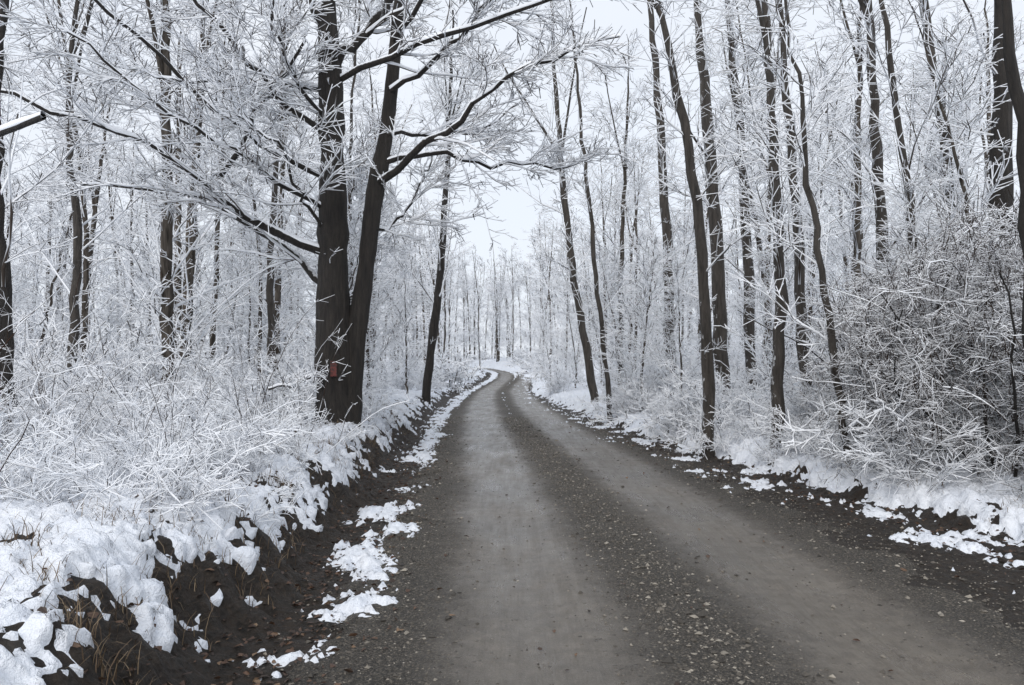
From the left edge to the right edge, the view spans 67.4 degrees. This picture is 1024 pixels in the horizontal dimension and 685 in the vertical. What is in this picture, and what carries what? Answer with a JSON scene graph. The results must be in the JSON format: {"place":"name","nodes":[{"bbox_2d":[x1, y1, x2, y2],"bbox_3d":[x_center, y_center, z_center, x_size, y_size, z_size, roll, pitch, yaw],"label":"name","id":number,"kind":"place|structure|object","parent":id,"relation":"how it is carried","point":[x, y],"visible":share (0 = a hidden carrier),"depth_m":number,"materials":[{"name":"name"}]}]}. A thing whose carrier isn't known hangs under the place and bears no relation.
{"place":"outdoors","nodes":[
{"label":"outdoors","id":0,"kind":"place"},
{"bbox_2d":[0,367,1023,684],"bbox_3d":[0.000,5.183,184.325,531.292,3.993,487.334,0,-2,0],"label":"ground","id":1,"kind":"structure","parent":0,"point":[232,609],"depth_m":5.59,"materials":[{"name":"soil"}]},
{"bbox_2d":[0,277,1023,522],"bbox_3d":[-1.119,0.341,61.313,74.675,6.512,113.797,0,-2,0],"label":"snowy undergrowth","id":2,"kind":"object","parent":1,"relation":"on","point":[660,397],"visible":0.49,"depth_m":11.10,"materials":[{"name":"white plant"}]},
{"bbox_2d":[0,0,1023,390],"bbox_3d":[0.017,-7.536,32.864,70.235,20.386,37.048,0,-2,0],"label":"forest","id":3,"kind":"object","parent":1,"relation":"on","point":[186,264],"visible":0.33,"depth_m":25.97,"materials":[{"name":"white plant"}]},
{"bbox_2d":[0,356,1023,684],"bbox_3d":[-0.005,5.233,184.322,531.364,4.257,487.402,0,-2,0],"label":"snow cover","id":4,"kind":"object","parent":1,"relation":"on","point":[86,544],"visible":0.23,"depth_m":6.00,"materials":[{"name":"white snow"}]},
{"bbox_2d":[0,36,46,136],"bbox_3d":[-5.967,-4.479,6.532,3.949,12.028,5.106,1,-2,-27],"label":"bare tree","id":5,"kind":"object","parent":4,"relation":"on","point":[17,124],"visible":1,"depth_m":5.20,"materials":[{"name":"white plant"}]},
{"bbox_2d":[0,0,141,425],"bbox_3d":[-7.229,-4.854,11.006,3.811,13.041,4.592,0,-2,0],"label":"bare tree","id":6,"kind":"object","parent":4,"relation":"on","point":[5,276],"visible":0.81,"depth_m":10.98,"materials":[{"name":"grey plant"}]},
{"bbox_2d":[0,0,209,384],"bbox_3d":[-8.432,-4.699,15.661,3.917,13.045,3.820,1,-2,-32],"label":"bare tree","id":7,"kind":"object","parent":4,"relation":"on","point":[78,224],"visible":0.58,"depth_m":15.10,"materials":[{"name":"grey plant"}]},
{"bbox_2d":[0,252,416,501],"bbox_3d":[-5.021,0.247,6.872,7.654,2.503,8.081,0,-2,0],"label":"arching brambles","id":8,"kind":"object","parent":4,"relation":"on","point":[41,386],"visible":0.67,"depth_m":8.29,"materials":[{"name":"white plant"}]},
{"bbox_2d":[174,0,365,404],"bbox_3d":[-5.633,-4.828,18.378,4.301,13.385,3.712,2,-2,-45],"label":"bare tree","id":9,"kind":"object","parent":4,"relation":"on","point":[270,300],"visible":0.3,"depth_m":18.05,"materials":[{"name":"grey plant"}]},
{"bbox_2d":[0,0,669,428],"bbox_3d":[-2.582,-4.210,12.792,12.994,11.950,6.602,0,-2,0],"label":"oak tree","id":10,"kind":"object","parent":4,"relation":"on","point":[340,318],"visible":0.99,"depth_m":12.69,"materials":[{"name":"black plant"}]},
{"bbox_2d":[296,0,406,336],"bbox_3d":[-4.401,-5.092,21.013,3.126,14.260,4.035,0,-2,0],"label":"bare tree","id":11,"kind":"object","parent":4,"relation":"on","point":[365,17],"visible":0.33,"depth_m":21.30,"materials":[{"name":"grey plant"}]},
{"bbox_2d":[397,0,497,404],"bbox_3d":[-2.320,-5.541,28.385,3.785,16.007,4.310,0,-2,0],"label":"bare tree","id":12,"kind":"object","parent":4,"relation":"on","point":[432,340],"visible":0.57,"depth_m":28.01,"materials":[{"name":"grey plant"}]},
{"bbox_2d":[0,393,1023,534],"bbox_3d":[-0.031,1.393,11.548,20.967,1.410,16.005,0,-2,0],"label":"snowy weeds","id":13,"kind":"object","parent":4,"relation":"on","point":[261,515],"visible":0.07,"depth_m":6.35,"materials":[{"name":"white snow"}]},
{"bbox_2d":[469,0,612,402],"bbox_3d":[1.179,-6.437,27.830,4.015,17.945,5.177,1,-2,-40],"label":"bare tree","id":14,"kind":"object","parent":4,"relation":"on","point":[589,367],"visible":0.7,"depth_m":27.05,"materials":[{"name":"grey plant"}]},
{"bbox_2d":[529,0,649,422],"bbox_3d":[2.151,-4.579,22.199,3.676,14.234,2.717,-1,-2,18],"label":"bare tree","id":15,"kind":"object","parent":4,"relation":"on","point":[596,282],"visible":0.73,"depth_m":22.05,"materials":[{"name":"grey plant"}]},
{"bbox_2d":[621,0,755,395],"bbox_3d":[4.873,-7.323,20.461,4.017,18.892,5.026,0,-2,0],"label":"bare tree","id":16,"kind":"object","parent":4,"relation":"on","point":[718,284],"visible":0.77,"depth_m":20.01,"materials":[{"name":"grey plant"}]},
{"bbox_2d":[627,0,757,380],"bbox_3d":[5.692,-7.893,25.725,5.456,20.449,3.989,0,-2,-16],"label":"bare tree","id":17,"kind":"object","parent":4,"relation":"on","point":[665,210],"visible":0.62,"depth_m":25.09,"materials":[{"name":"grey plant"}]},
{"bbox_2d":[613,0,793,456],"bbox_3d":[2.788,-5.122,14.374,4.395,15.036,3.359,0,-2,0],"label":"bare tree","id":18,"kind":"object","parent":4,"relation":"on","point":[707,363],"visible":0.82,"depth_m":13.98,"materials":[{"name":"grey plant"}]},
{"bbox_2d":[693,0,798,393],"bbox_3d":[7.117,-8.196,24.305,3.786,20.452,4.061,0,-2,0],"label":"bare tree","id":19,"kind":"object","parent":4,"relation":"on","point":[748,273],"visible":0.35,"depth_m":24.02,"materials":[{"name":"grey plant"}]},
{"bbox_2d":[696,0,856,396],"bbox_3d":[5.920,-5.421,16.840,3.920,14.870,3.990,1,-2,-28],"label":"bare tree","id":20,"kind":"object","parent":4,"relation":"on","point":[799,278],"visible":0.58,"depth_m":16.57,"materials":[{"name":"grey plant"}]},
{"bbox_2d":[684,0,873,448],"bbox_3d":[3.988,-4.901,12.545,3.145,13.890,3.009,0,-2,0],"label":"bare tree","id":21,"kind":"object","parent":4,"relation":"on","point":[778,350],"visible":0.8,"depth_m":12.50,"materials":[{"name":"grey plant"}]},
{"bbox_2d":[699,0,893,462],"bbox_3d":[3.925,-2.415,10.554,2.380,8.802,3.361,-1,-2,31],"label":"bare tree","id":22,"kind":"object","parent":4,"relation":"on","point":[817,230],"visible":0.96,"depth_m":10.52,"materials":[{"name":"grey plant"}]},
{"bbox_2d":[803,0,985,299],"bbox_3d":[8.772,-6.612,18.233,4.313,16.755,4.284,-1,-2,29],"label":"bare tree","id":23,"kind":"object","parent":4,"relation":"on","point":[877,151],"visible":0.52,"depth_m":18.09,"materials":[{"name":"grey plant"}]},
{"bbox_2d":[791,0,1002,285],"bbox_3d":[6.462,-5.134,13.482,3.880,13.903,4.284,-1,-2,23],"label":"bare tree","id":24,"kind":"object","parent":4,"relation":"on","point":[898,129],"visible":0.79,"depth_m":13.53,"materials":[{"name":"grey plant"}]},
{"bbox_2d":[846,0,1015,282],"bbox_3d":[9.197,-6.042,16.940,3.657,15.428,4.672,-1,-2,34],"label":"bare tree","id":25,"kind":"object","parent":4,"relation":"on","point":[944,134],"visible":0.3,"depth_m":16.14,"materials":[{"name":"grey plant"}]},
{"bbox_2d":[935,0,1013,282],"bbox_3d":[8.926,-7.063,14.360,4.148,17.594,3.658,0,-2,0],"label":"bare tree","id":26,"kind":"object","parent":4,"relation":"on","point":[1003,113],"visible":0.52,"depth_m":14.00,"materials":[{"name":"grey plant"}]},
{"bbox_2d":[1001,0,1023,348],"bbox_3d":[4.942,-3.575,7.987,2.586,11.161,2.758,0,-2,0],"label":"bare tree","id":27,"kind":"object","parent":4,"relation":"on","point":[1015,90],"visible":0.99,"depth_m":7.65,"materials":[{"name":"grey plant"}]},
{"bbox_2d":[0,402,1023,684],"bbox_3d":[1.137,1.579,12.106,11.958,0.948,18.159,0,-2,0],"label":"dead grass","id":28,"kind":"structure","parent":1,"relation":"on","point":[88,626],"depth_m":4.43,"materials":[{"name":"plant"}]},
{"bbox_2d":[1,0,1023,408],"bbox_3d":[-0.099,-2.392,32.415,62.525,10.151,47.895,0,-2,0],"label":"saplings","id":29,"kind":"object","parent":1,"relation":"on","point":[403,320],"visible":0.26,"depth_m":21.04,"materials":[{"name":"white plant"}]},
{"bbox_2d":[10,111,1014,375],"bbox_3d":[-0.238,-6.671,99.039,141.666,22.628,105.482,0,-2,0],"label":"distant forest","id":30,"kind":"object","parent":1,"relation":"on","point":[464,331],"visible":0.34,"depth_m":78.85,"materials":[{"name":"white plant"}]},
{"bbox_2d":[7,406,1023,684],"bbox_3d":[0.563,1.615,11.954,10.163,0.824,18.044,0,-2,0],"label":"fallen leaves","id":31,"kind":"object","parent":1,"relation":"on","point":[205,654],"visible":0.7,"depth_m":5.66,"materials":[{"name":"brown plant"}]},
{"bbox_2d":[738,175,1022,430],"bbox_3d":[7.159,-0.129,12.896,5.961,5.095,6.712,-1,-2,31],"label":"vine thicket","id":32,"kind":"object","parent":1,"relation":"on","point":[932,245],"visible":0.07,"depth_m":12.50,"materials":[{"name":"grey plant"}]},
{"bbox_2d":[787,165,1023,495],"bbox_3d":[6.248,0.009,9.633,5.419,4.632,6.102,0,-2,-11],"label":"vine thicket","id":33,"kind":"object","parent":1,"relation":"on","point":[994,310],"visible":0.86,"depth_m":9.19,"materials":[{"name":"grey plant"}]},
{"bbox_2d":[0,0,1023,358],"label":"sky","id":34,"kind":"structure","parent":0,"point":[511,205],"materials":[{"name":"white"}]},
{"bbox_2d":[234,367,1023,684],"bbox_3d":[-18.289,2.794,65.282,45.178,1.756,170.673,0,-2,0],"label":"dirt road","id":35,"kind":"structure","parent":0,"point":[546,570],"depth_m":5.58,"materials":[{"name":"grey gravel"}]}
]}

